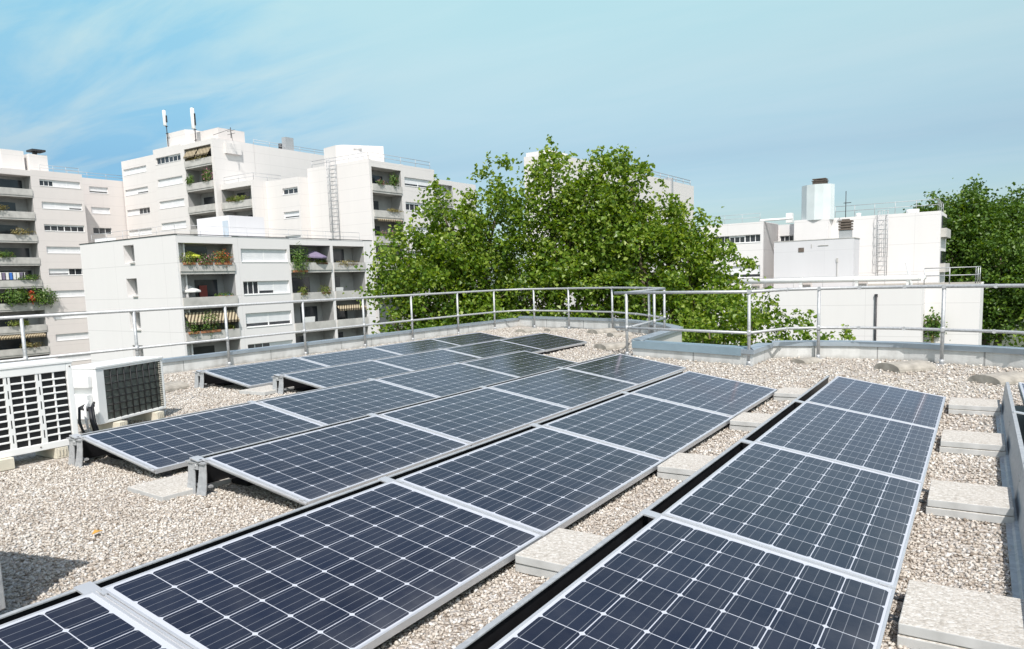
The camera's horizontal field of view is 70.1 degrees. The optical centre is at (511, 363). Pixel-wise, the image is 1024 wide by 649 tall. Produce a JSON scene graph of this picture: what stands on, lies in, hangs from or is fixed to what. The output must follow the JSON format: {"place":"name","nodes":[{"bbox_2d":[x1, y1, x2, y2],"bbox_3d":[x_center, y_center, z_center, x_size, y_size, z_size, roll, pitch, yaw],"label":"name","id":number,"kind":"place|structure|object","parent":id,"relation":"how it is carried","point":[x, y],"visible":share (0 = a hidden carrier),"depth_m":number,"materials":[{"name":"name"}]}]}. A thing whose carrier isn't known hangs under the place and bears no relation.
{"place":"outdoors","nodes":[
{"label":"outdoors","id":0,"kind":"place"},
{"bbox_2d":[121,108,324,238],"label":"apartment building","id":1,"kind":"structure","parent":0,"point":[271,182],"depth_m":95.57,"materials":[{"name":"concrete"}]},
{"bbox_2d":[79,215,376,362],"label":"apartment building","id":2,"kind":"structure","parent":0,"point":[139,272],"depth_m":62.19,"materials":[{"name":"paint"}]},
{"bbox_2d":[194,280,217,296],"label":"balcony door","id":3,"kind":"structure","parent":2,"relation":"in","point":[212,289],"depth_m":60.37,"materials":[{"name":"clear glass"}]},
{"bbox_2d":[198,310,223,335],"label":"balcony plant","id":4,"kind":"object","parent":2,"relation":"on","point":[212,325],"visible":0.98,"depth_m":58.49,"materials":[{"name":"green plant"}]},
{"bbox_2d":[212,249,233,266],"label":"balcony plant","id":5,"kind":"object","parent":2,"relation":"on","point":[225,259],"visible":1,"depth_m":59.33,"materials":[{"name":"green plant"}]},
{"bbox_2d":[241,249,286,261],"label":"window","id":6,"kind":"structure","parent":2,"relation":"in","point":[247,255],"depth_m":62.87,"materials":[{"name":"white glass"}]},
{"bbox_2d":[243,280,288,294],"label":"window","id":7,"kind":"structure","parent":2,"relation":"in","point":[250,287],"depth_m":63.16,"materials":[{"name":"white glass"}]},
{"bbox_2d":[246,311,290,327],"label":"window","id":8,"kind":"structure","parent":2,"relation":"in","point":[263,319],"depth_m":63.49,"materials":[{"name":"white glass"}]},
{"bbox_2d":[290,241,310,278],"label":"balcony plant","id":9,"kind":"object","parent":2,"relation":"on","point":[299,259],"visible":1,"depth_m":65.57,"materials":[{"name":"green plant"}]},
{"bbox_2d":[292,278,309,292],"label":"balcony door","id":10,"kind":"structure","parent":2,"relation":"in","point":[296,282],"depth_m":68.05,"materials":[{"name":"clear glass"}]},
{"bbox_2d":[0,326,1023,648],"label":"gravel bed","id":11,"kind":"object","parent":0,"point":[34,460],"visible":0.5,"depth_m":4.39,"materials":[{"name":"gravel"}]},
{"bbox_2d":[0,457,14,471],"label":"foot block","id":12,"kind":"object","parent":11,"relation":"on","point":[7,463],"depth_m":5.70,"materials":[{"name":"beige concrete"}]},
{"bbox_2d":[0,358,77,458],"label":"air conditioner","id":13,"kind":"object","parent":12,"relation":"on","point":[37,407],"visible":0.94,"depth_m":5.91,"materials":[{"name":"white metal"}]},
{"bbox_2d":[35,446,68,458],"bbox_3d":[-3.883,0.734,6.162,0.366,0.088,0.100,2,8,32],"label":"foot block","id":14,"kind":"object","parent":11,"relation":"on","point":[59,452],"depth_m":6.08,"materials":[{"name":"concrete"}]},
{"bbox_2d":[66,436,93,467],"bbox_3d":[-3.422,0.690,5.786,0.220,0.239,0.118,2,8,32],"label":"support bracket","id":15,"kind":"object","parent":11,"relation":"on","point":[78,457],"visible":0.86,"depth_m":5.74,"materials":[{"name":"metal"}]},
{"bbox_2d":[0,591,181,648],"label":"solar panel","id":16,"kind":"object","parent":11,"relation":"on","point":[92,620],"visible":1,"depth_m":2.51,"materials":[{"name":"glass"}]},
{"bbox_2d":[90,420,127,430],"bbox_3d":[-3.982,0.615,7.218,0.366,0.088,0.100,0,7,15],"label":"foot block","id":17,"kind":"object","parent":11,"relation":"on","point":[117,423],"depth_m":7.17,"materials":[{"name":"beige concrete"}]},
{"bbox_2d":[72,356,165,424],"bbox_3d":[-4.003,0.260,7.400,0.348,0.559,0.976,0,7,14],"label":"air conditioner","id":18,"kind":"object","parent":17,"relation":"on","point":[118,389],"visible":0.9,"depth_m":7.25,"materials":[{"name":"white metal"}]},
{"bbox_2d":[78,400,98,433],"bbox_3d":[-3.939,0.525,6.828,0.241,0.343,0.261,-7,9,-39],"label":"cable bundle","id":19,"kind":"object","parent":18,"relation":"attached to","point":[92,416],"visible":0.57,"depth_m":6.76,"materials":[{"name":"black plastic"}]},
{"bbox_2d":[129,411,164,420],"bbox_3d":[-3.865,0.552,7.733,0.366,0.088,0.100,0,7,15],"label":"foot block","id":20,"kind":"object","parent":11,"relation":"on","point":[154,415],"depth_m":7.68,"materials":[{"name":"beige concrete"}]},
{"bbox_2d":[164,381,188,391],"bbox_3d":[-4.750,0.319,9.976,0.398,0.095,0.500,1,7,23],"label":"half round tile","id":21,"kind":"object","parent":11,"relation":"on","point":[173,386],"visible":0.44,"depth_m":9.97,"materials":[{"name":"concrete"}]},
{"bbox_2d":[128,472,231,501],"bbox_3d":[-2.289,0.845,5.045,0.460,0.046,0.500,3,8,36],"label":"concrete slab","id":22,"kind":"object","parent":11,"relation":"on","point":[168,488],"depth_m":4.94,"materials":[{"name":"concrete"}]},
{"bbox_2d":[69,402,323,476],"bbox_3d":[-2.564,0.604,6.178,1.125,0.088,1.698,13,14,31],"label":"solar panel","id":23,"kind":"object","parent":11,"relation":"on","point":[164,448],"visible":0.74,"depth_m":6.02,"materials":[{"name":"glass"}]},
{"bbox_2d":[185,459,217,495],"bbox_3d":[-2.074,0.749,4.880,0.220,0.239,0.118,2,8,32],"label":"support bracket","id":24,"kind":"object","parent":11,"relation":"on","point":[201,483],"visible":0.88,"depth_m":4.83,"materials":[{"name":"metal"}]},
{"bbox_2d":[196,358,327,387],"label":"solar panel","id":25,"kind":"object","parent":11,"relation":"on","point":[254,375],"visible":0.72,"depth_m":10.31,"materials":[{"name":"glass"}]},
{"bbox_2d":[239,385,293,394],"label":"concrete slab","id":26,"kind":"object","parent":11,"relation":"on","point":[265,390],"depth_m":9.33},
{"bbox_2d":[75,351,519,460],"bbox_3d":[-1.625,0.305,8.562,0.278,0.238,6.672,2,8,32],"label":"wind deflector","id":27,"kind":"object","parent":11,"relation":"on","point":[90,451],"visible":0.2,"depth_m":6.21,"materials":[{"name":"black metal"}]},
{"bbox_2d":[73,480,542,648],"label":"solar panel","id":28,"kind":"object","parent":11,"relation":"on","point":[373,567],"visible":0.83,"depth_m":3.02,"materials":[{"name":"glass"}]},
{"bbox_2d":[189,415,470,505],"bbox_3d":[-1.216,0.664,5.272,1.125,0.088,1.698,13,14,31],"label":"solar panel","id":29,"kind":"object","parent":11,"relation":"on","point":[307,468],"visible":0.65,"depth_m":5.10,"materials":[{"name":"glass"}]},
{"bbox_2d":[0,287,665,365],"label":"guardrail","id":30,"kind":"object","parent":11,"relation":"on","point":[136,348],"visible":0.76,"depth_m":14.13,"materials":[{"name":"metal"}]},
{"bbox_2d":[198,332,477,385],"bbox_3d":[-2.496,-0.166,12.872,0.278,0.238,6.672,2,8,32],"label":"wind deflector","id":31,"kind":"object","parent":11,"relation":"on","point":[209,380],"visible":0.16,"depth_m":10.36,"materials":[{"name":"black metal"}]},
{"bbox_2d":[0,371,682,624],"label":"wind deflector","id":32,"kind":"object","parent":11,"relation":"on","point":[57,599],"visible":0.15,"depth_m":3.50,"materials":[{"name":"black metal"}]},
{"bbox_2d":[247,379,436,424],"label":"solar panel","id":33,"kind":"object","parent":11,"relation":"on","point":[326,406],"visible":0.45,"depth_m":7.48,"materials":[{"name":"glass"}]},
{"bbox_2d":[274,360,411,388],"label":"solar panel","id":34,"kind":"object","parent":11,"relation":"on","point":[337,375],"visible":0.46,"depth_m":9.65,"materials":[{"name":"glass"}]},
{"bbox_2d":[291,347,399,365],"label":"solar panel","id":35,"kind":"object","parent":11,"relation":"on","point":[346,357],"visible":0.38,"depth_m":11.89,"materials":[{"name":"glass"}]},
{"bbox_2d":[195,354,614,486],"bbox_3d":[-0.277,0.365,7.656,0.278,0.238,6.672,2,8,32],"label":"wind deflector","id":36,"kind":"object","parent":11,"relation":"on","point":[214,474],"visible":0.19,"depth_m":5.49,"materials":[{"name":"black metal"}]},
{"bbox_2d":[277,333,539,390],"bbox_3d":[-1.161,-0.120,12.092,0.278,0.238,6.672,2,8,32],"label":"wind deflector","id":37,"kind":"object","parent":11,"relation":"on","point":[298,386],"visible":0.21,"depth_m":9.63,"materials":[{"name":"black metal"}]},
{"bbox_2d":[367,339,459,354],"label":"solar panel","id":38,"kind":"object","parent":11,"relation":"on","point":[414,346],"visible":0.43,"depth_m":13.29,"materials":[{"name":"glass"}]},
{"bbox_2d":[367,349,478,370],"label":"solar panel","id":39,"kind":"object","parent":11,"relation":"on","point":[423,360],"visible":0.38,"depth_m":11.10,"materials":[{"name":"glass"}]},
{"bbox_2d":[367,363,517,396],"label":"solar panel","id":40,"kind":"object","parent":11,"relation":"on","point":[446,380],"visible":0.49,"depth_m":8.90,"materials":[{"name":"glass"}]},
{"bbox_2d":[367,387,570,445],"bbox_3d":[-0.319,0.472,6.668,1.125,0.088,1.698,13,14,31],"label":"solar panel","id":41,"kind":"object","parent":11,"relation":"on","point":[475,417],"visible":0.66,"depth_m":6.54,"materials":[{"name":"glass"}]},
{"bbox_2d":[434,332,504,345],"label":"solar panel","id":42,"kind":"object","parent":11,"relation":"on","point":[471,338],"visible":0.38,"depth_m":14.71,"materials":[{"name":"glass"}]},
{"bbox_2d":[438,340,544,357],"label":"solar panel","id":43,"kind":"object","parent":11,"relation":"on","point":[488,349],"visible":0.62,"depth_m":12.56,"materials":[{"name":"glass"}]},
{"bbox_2d":[454,351,577,376],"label":"solar panel","id":44,"kind":"object","parent":11,"relation":"on","point":[520,364],"visible":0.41,"depth_m":10.30,"materials":[{"name":"glass"}]},
{"bbox_2d":[378,426,663,536],"bbox_3d":[0.158,0.698,4.592,1.125,0.088,1.698,13,14,31],"label":"solar panel","id":45,"kind":"object","parent":11,"relation":"on","point":[543,481],"visible":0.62,"depth_m":4.42,"materials":[{"name":"glass"}]},
{"bbox_2d":[515,563,557,578],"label":"concrete slab","id":46,"kind":"object","parent":11,"relation":"on","point":[533,571],"depth_m":3.33,"materials":[{"name":"concrete"}]},
{"bbox_2d":[515,528,606,571],"bbox_3d":[0.292,0.887,3.443,0.395,0.041,0.415,2,8,33],"label":"concrete slab","id":47,"kind":"object","parent":46,"relation":"on","point":[558,549],"depth_m":3.42,"materials":[{"name":"concrete"}]},
{"bbox_2d":[495,333,586,353],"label":"solar panel","id":48,"kind":"object","parent":11,"relation":"on","point":[546,342],"visible":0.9,"depth_m":13.83,"materials":[{"name":"glass"}]},
{"bbox_2d":[479,368,637,409],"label":"solar panel","id":49,"kind":"object","parent":11,"relation":"on","point":[569,388],"visible":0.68,"depth_m":7.96,"materials":[{"name":"glass"}]},
{"bbox_2d":[593,342,631,349],"bbox_3d":[1.882,-0.336,13.642,0.575,0.109,0.457,-5,7,-25],"label":"half round tile","id":50,"kind":"object","parent":11,"relation":"on","point":[611,346],"visible":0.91,"depth_m":13.48,"materials":[{"name":"concrete"}]},
{"bbox_2d":[557,354,686,385],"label":"solar panel","id":51,"kind":"object","parent":11,"relation":"on","point":[632,369],"visible":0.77,"depth_m":9.37,"materials":[{"name":"glass"}]},
{"bbox_2d":[529,393,732,461],"bbox_3d":[1.054,0.505,5.988,1.125,0.088,1.698,13,14,31],"label":"solar panel","id":52,"kind":"object","parent":11,"relation":"on","point":[656,428],"visible":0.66,"depth_m":5.85,"materials":[{"name":"glass"}]},
{"bbox_2d":[454,376,828,648],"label":"wind deflector","id":53,"kind":"object","parent":11,"relation":"on","point":[496,630],"visible":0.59,"depth_m":3.07,"materials":[{"name":"black metal"}]},
{"bbox_2d":[657,472,688,480],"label":"concrete slab","id":54,"kind":"object","parent":11,"relation":"on","point":[669,476],"depth_m":4.81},
{"bbox_2d":[657,453,716,475],"bbox_3d":[1.242,0.683,4.922,0.395,0.041,0.415,2,8,32],"label":"concrete slab","id":55,"kind":"object","parent":54,"relation":"on","point":[685,464],"depth_m":4.88,"materials":[{"name":"concrete"}]},
{"bbox_2d":[489,515,899,648],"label":"solar panel","id":56,"kind":"object","parent":11,"relation":"on","point":[661,582],"visible":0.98,"depth_m":2.65,"materials":[{"name":"glass"}]},
{"bbox_2d":[620,371,777,417],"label":"solar panel","id":57,"kind":"object","parent":11,"relation":"on","point":[723,396],"visible":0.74,"depth_m":7.27,"materials":[{"name":"glass"}]},
{"bbox_2d":[729,425,755,431],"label":"concrete slab","id":58,"kind":"object","parent":11,"relation":"on","point":[742,428],"depth_m":6.21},
{"bbox_2d":[730,412,773,426],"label":"concrete slab","id":59,"kind":"object","parent":58,"relation":"on","point":[750,419],"depth_m":6.27,"materials":[{"name":"concrete"}]},
{"bbox_2d":[639,441,926,601],"bbox_3d":[1.521,0.737,3.848,1.125,0.088,1.698,13,14,31],"label":"solar panel","id":60,"kind":"object","parent":11,"relation":"on","point":[847,519],"visible":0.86,"depth_m":3.65,"materials":[{"name":"glass"}]},
{"bbox_2d":[774,396,795,401],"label":"concrete slab","id":61,"kind":"object","parent":11,"relation":"on","point":[789,399],"depth_m":7.55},
{"bbox_2d":[774,387,809,397],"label":"concrete slab","id":62,"kind":"object","parent":61,"relation":"on","point":[789,392],"depth_m":7.59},
{"bbox_2d":[614,283,1023,365],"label":"guardrail","id":63,"kind":"object","parent":11,"relation":"on","point":[942,329],"visible":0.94,"depth_m":10.62,"materials":[{"name":"metal"}]},
{"bbox_2d":[739,401,938,492],"bbox_3d":[2.418,0.546,5.244,1.125,0.088,1.698,13,14,31],"label":"solar panel","id":64,"kind":"object","parent":11,"relation":"on","point":[900,449],"visible":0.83,"depth_m":5.10,"materials":[{"name":"glass"}]},
{"bbox_2d":[793,376,945,437],"bbox_3d":[3.314,0.356,6.640,1.125,0.088,1.698,13,14,31],"label":"solar panel","id":65,"kind":"object","parent":11,"relation":"on","point":[892,403],"visible":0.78,"depth_m":6.53,"materials":[{"name":"glass"}]},
{"bbox_2d":[874,360,935,372],"bbox_3d":[5.141,0.027,9.563,0.575,0.109,0.458,-4,7,-15],"label":"half round tile","id":66,"kind":"object","parent":11,"relation":"on","point":[909,366],"visible":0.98,"depth_m":9.41,"materials":[{"name":"concrete"}]},
{"bbox_2d":[897,633,969,648],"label":"concrete slab","id":67,"kind":"object","parent":11,"relation":"on","point":[910,642],"depth_m":2.57,"materials":[{"name":"concrete"}]},
{"bbox_2d":[898,580,1023,648],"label":"concrete slab","id":68,"kind":"object","parent":67,"relation":"on","point":[966,618],"depth_m":2.63,"materials":[{"name":"concrete"}]},
{"bbox_2d":[926,504,1014,523],"bbox_3d":[2.539,0.785,4.053,0.400,0.043,0.430,2,8,33],"label":"concrete slab","id":69,"kind":"object","parent":11,"relation":"on","point":[971,515],"depth_m":3.87,"materials":[{"name":"concrete"}]},
{"bbox_2d":[927,480,1013,515],"bbox_3d":[2.539,0.739,4.052,0.390,0.042,0.430,2,8,32],"label":"concrete slab","id":70,"kind":"object","parent":69,"relation":"on","point":[990,499],"depth_m":3.97,"materials":[{"name":"concrete"}]},
{"bbox_2d":[939,446,1005,456],"bbox_3d":[3.377,0.606,5.356,0.400,0.043,0.430,2,8,33],"label":"concrete slab","id":71,"kind":"object","parent":11,"relation":"on","point":[968,451],"depth_m":5.18,"materials":[{"name":"concrete"}]},
{"bbox_2d":[940,429,1005,450],"bbox_3d":[3.377,0.560,5.356,0.390,0.042,0.430,2,8,32],"label":"concrete slab","id":72,"kind":"object","parent":71,"relation":"on","point":[974,440],"depth_m":5.26,"materials":[{"name":"concrete"}]},
{"bbox_2d":[948,409,1000,415],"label":"concrete slab","id":73,"kind":"object","parent":11,"relation":"on","point":[968,412],"depth_m":6.54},
{"bbox_2d":[948,397,999,411],"bbox_3d":[4.247,0.374,6.710,0.390,0.042,0.430,2,8,33],"label":"concrete slab","id":74,"kind":"object","parent":73,"relation":"on","point":[974,404],"depth_m":6.61,"materials":[{"name":"concrete"}]},
{"bbox_2d":[968,371,1023,385],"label":"half round tile","id":75,"kind":"object","parent":11,"relation":"on","point":[1010,377],"visible":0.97,"depth_m":8.21,"materials":[{"name":"concrete"}]},
{"bbox_2d":[996,382,1023,598],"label":"wind deflector","id":76,"kind":"object","parent":11,"relation":"on","point":[1011,426],"visible":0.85,"depth_m":4.32,"materials":[{"name":"grey metal"}]},
{"bbox_2d":[0,0,1023,285],"label":"sky","id":77,"kind":"structure","parent":0,"point":[749,103],"materials":[{"name":"blue"}]},
{"bbox_2d":[524,150,693,319],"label":"apartment building","id":78,"kind":"structure","parent":0,"point":[685,191],"depth_m":105.42,"materials":[{"name":"concrete"}]},
{"bbox_2d":[490,287,1023,346],"bbox_3d":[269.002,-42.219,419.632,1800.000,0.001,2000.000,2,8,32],"label":"ground","id":79,"kind":"structure","parent":0,"point":[1013,342],"depth_m":142.07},
{"bbox_2d":[0,149,127,365],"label":"apartment building","id":80,"kind":"structure","parent":79,"relation":"on","point":[63,216],"depth_m":94.32,"materials":[{"name":"concrete"}]},
{"bbox_2d":[0,248,29,256],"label":"balcony door","id":81,"kind":"structure","parent":80,"relation":"in","point":[19,252],"depth_m":92.67,"materials":[{"name":"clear glass"}]},
{"bbox_2d":[0,338,29,349],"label":"balcony door","id":82,"kind":"structure","parent":80,"relation":"in","point":[10,343],"depth_m":92.42,"materials":[{"name":"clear glass"}]},
{"bbox_2d":[0,287,33,306],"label":"balcony plant","id":83,"kind":"object","parent":80,"relation":"on","point":[17,295],"visible":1,"depth_m":90.51,"materials":[{"name":"green plant"}]},
{"bbox_2d":[25,286,60,307],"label":"balcony plant","id":84,"kind":"object","parent":80,"relation":"on","point":[41,294],"visible":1,"depth_m":92.98,"materials":[{"name":"green plant"}]},
{"bbox_2d":[39,179,79,188],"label":"window","id":85,"kind":"structure","parent":80,"relation":"in","point":[43,182],"depth_m":94.81,"materials":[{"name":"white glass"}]},
{"bbox_2d":[42,202,82,210],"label":"window","id":86,"kind":"structure","parent":80,"relation":"in","point":[45,205],"depth_m":95.11,"materials":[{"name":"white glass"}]},
{"bbox_2d":[46,247,80,253],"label":"window","id":87,"kind":"structure","parent":80,"relation":"in","point":[53,250],"depth_m":95.52,"materials":[{"name":"white glass"}]},
{"bbox_2d":[44,224,83,231],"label":"window","id":88,"kind":"structure","parent":80,"relation":"in","point":[48,227],"depth_m":95.43,"materials":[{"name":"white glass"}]},
{"bbox_2d":[49,269,82,275],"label":"window","id":89,"kind":"structure","parent":80,"relation":"in","point":[52,272],"depth_m":95.71,"materials":[{"name":"white glass"}]},
{"bbox_2d":[52,290,84,297],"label":"window","id":90,"kind":"structure","parent":80,"relation":"in","point":[63,293],"depth_m":96.38,"materials":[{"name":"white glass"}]},
{"bbox_2d":[56,332,88,340],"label":"window","id":91,"kind":"structure","parent":80,"relation":"in","point":[75,336],"depth_m":96.79,"materials":[{"name":"white glass"}]},
{"bbox_2d":[307,145,477,332],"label":"apartment building","id":92,"kind":"structure","parent":79,"relation":"on","point":[347,193],"depth_m":86.26,"materials":[{"name":"concrete"}]},
{"bbox_2d":[404,177,430,188],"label":"window","id":93,"kind":"structure","parent":92,"relation":"in","point":[412,182],"depth_m":88.94,"materials":[{"name":"white glass"}]},
{"bbox_2d":[342,151,545,333],"bbox_3d":[-2.419,2.145,28.263,7.919,20.113,4.771,-2,7,-3],"label":"plane tree","id":94,"kind":"object","parent":79,"relation":"on","point":[465,259],"visible":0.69,"depth_m":27.11,"materials":[{"name":"green plant"}]},
{"bbox_2d":[487,134,659,318],"bbox_3d":[2.674,1.523,29.067,7.490,20.843,5.356,-4,7,-14],"label":"plane tree","id":95,"kind":"object","parent":79,"relation":"on","point":[551,264],"visible":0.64,"depth_m":27.61,"materials":[{"name":"green plant"}]},
{"bbox_2d":[560,144,779,344],"bbox_3d":[6.034,1.809,28.426,7.751,20.188,5.763,-4,7,-17],"label":"plane tree","id":96,"kind":"object","parent":79,"relation":"on","point":[669,240],"visible":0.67,"depth_m":27.15,"materials":[{"name":"green plant"}]},
{"bbox_2d":[642,279,855,345],"bbox_3d":[8.290,4.572,25.800,7.331,15.157,4.057,0,7,14],"label":"young tree","id":97,"kind":"object","parent":79,"relation":"on","point":[700,337],"visible":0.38,"depth_m":24.67,"materials":[{"name":"green plant"}]},
{"bbox_2d":[923,307,950,342],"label":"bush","id":98,"kind":"object","parent":79,"relation":"on","point":[935,323],"visible":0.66,"depth_m":62.77,"materials":[{"name":"green plant"}]},
{"bbox_2d":[903,177,1022,342],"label":"dense tree","id":99,"kind":"object","parent":79,"relation":"on","point":[968,233],"visible":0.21,"depth_m":88.32,"materials":[{"name":"green plant"}]},
{"bbox_2d":[949,174,1023,344],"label":"dense tree","id":100,"kind":"object","parent":79,"relation":"on","point":[1015,213],"visible":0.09,"depth_m":92.02,"materials":[{"name":"green plant"}]},
{"bbox_2d":[950,227,1023,345],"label":"dense tree","id":101,"kind":"object","parent":79,"relation":"on","point":[997,309],"visible":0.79,"depth_m":84.16,"materials":[{"name":"green plant"}]},
{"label":"roof slab","id":102,"kind":"structure","parent":79,"relation":"on","visible":0},
{"bbox_2d":[162,318,518,373],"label":"parapet wall","id":103,"kind":"structure","parent":102,"relation":"on","point":[196,362],"depth_m":14.57,"materials":[{"name":"concrete"}]},
{"bbox_2d":[518,316,681,333],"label":"parapet wall","id":104,"kind":"structure","parent":102,"relation":"on","point":[575,322],"depth_m":18.85,"materials":[{"name":"metal"}]},
{"bbox_2d":[631,327,682,341],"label":"parapet wall","id":105,"kind":"structure","parent":102,"relation":"on","point":[673,336],"depth_m":13.43,"materials":[{"name":"metal"}]},
{"bbox_2d":[632,340,746,364],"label":"parapet wall","id":106,"kind":"structure","parent":102,"relation":"on","point":[713,353],"depth_m":11.30,"materials":[{"name":"grey metal"}]},
{"bbox_2d":[741,343,773,365],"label":"parapet wall","id":107,"kind":"structure","parent":102,"relation":"on","point":[759,352],"depth_m":10.69,"materials":[{"name":"metal"}]},
{"bbox_2d":[772,340,1023,368],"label":"parapet wall","id":108,"kind":"structure","parent":102,"relation":"on","point":[989,356],"depth_m":10.47,"materials":[{"name":"metal"}]},
{"bbox_2d":[701,178,983,345],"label":"institution building","id":109,"kind":"structure","parent":0,"point":[818,244],"depth_m":68.83,"materials":[{"name":"paint"}]},
{"bbox_2d":[716,234,759,244],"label":"window","id":110,"kind":"structure","parent":109,"relation":"in","point":[755,238],"depth_m":75.89,"materials":[{"name":"white glass"}]},
{"bbox_2d":[719,265,759,277],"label":"window","id":111,"kind":"structure","parent":109,"relation":"in","point":[753,273],"depth_m":76.20,"materials":[{"name":"white glass"}]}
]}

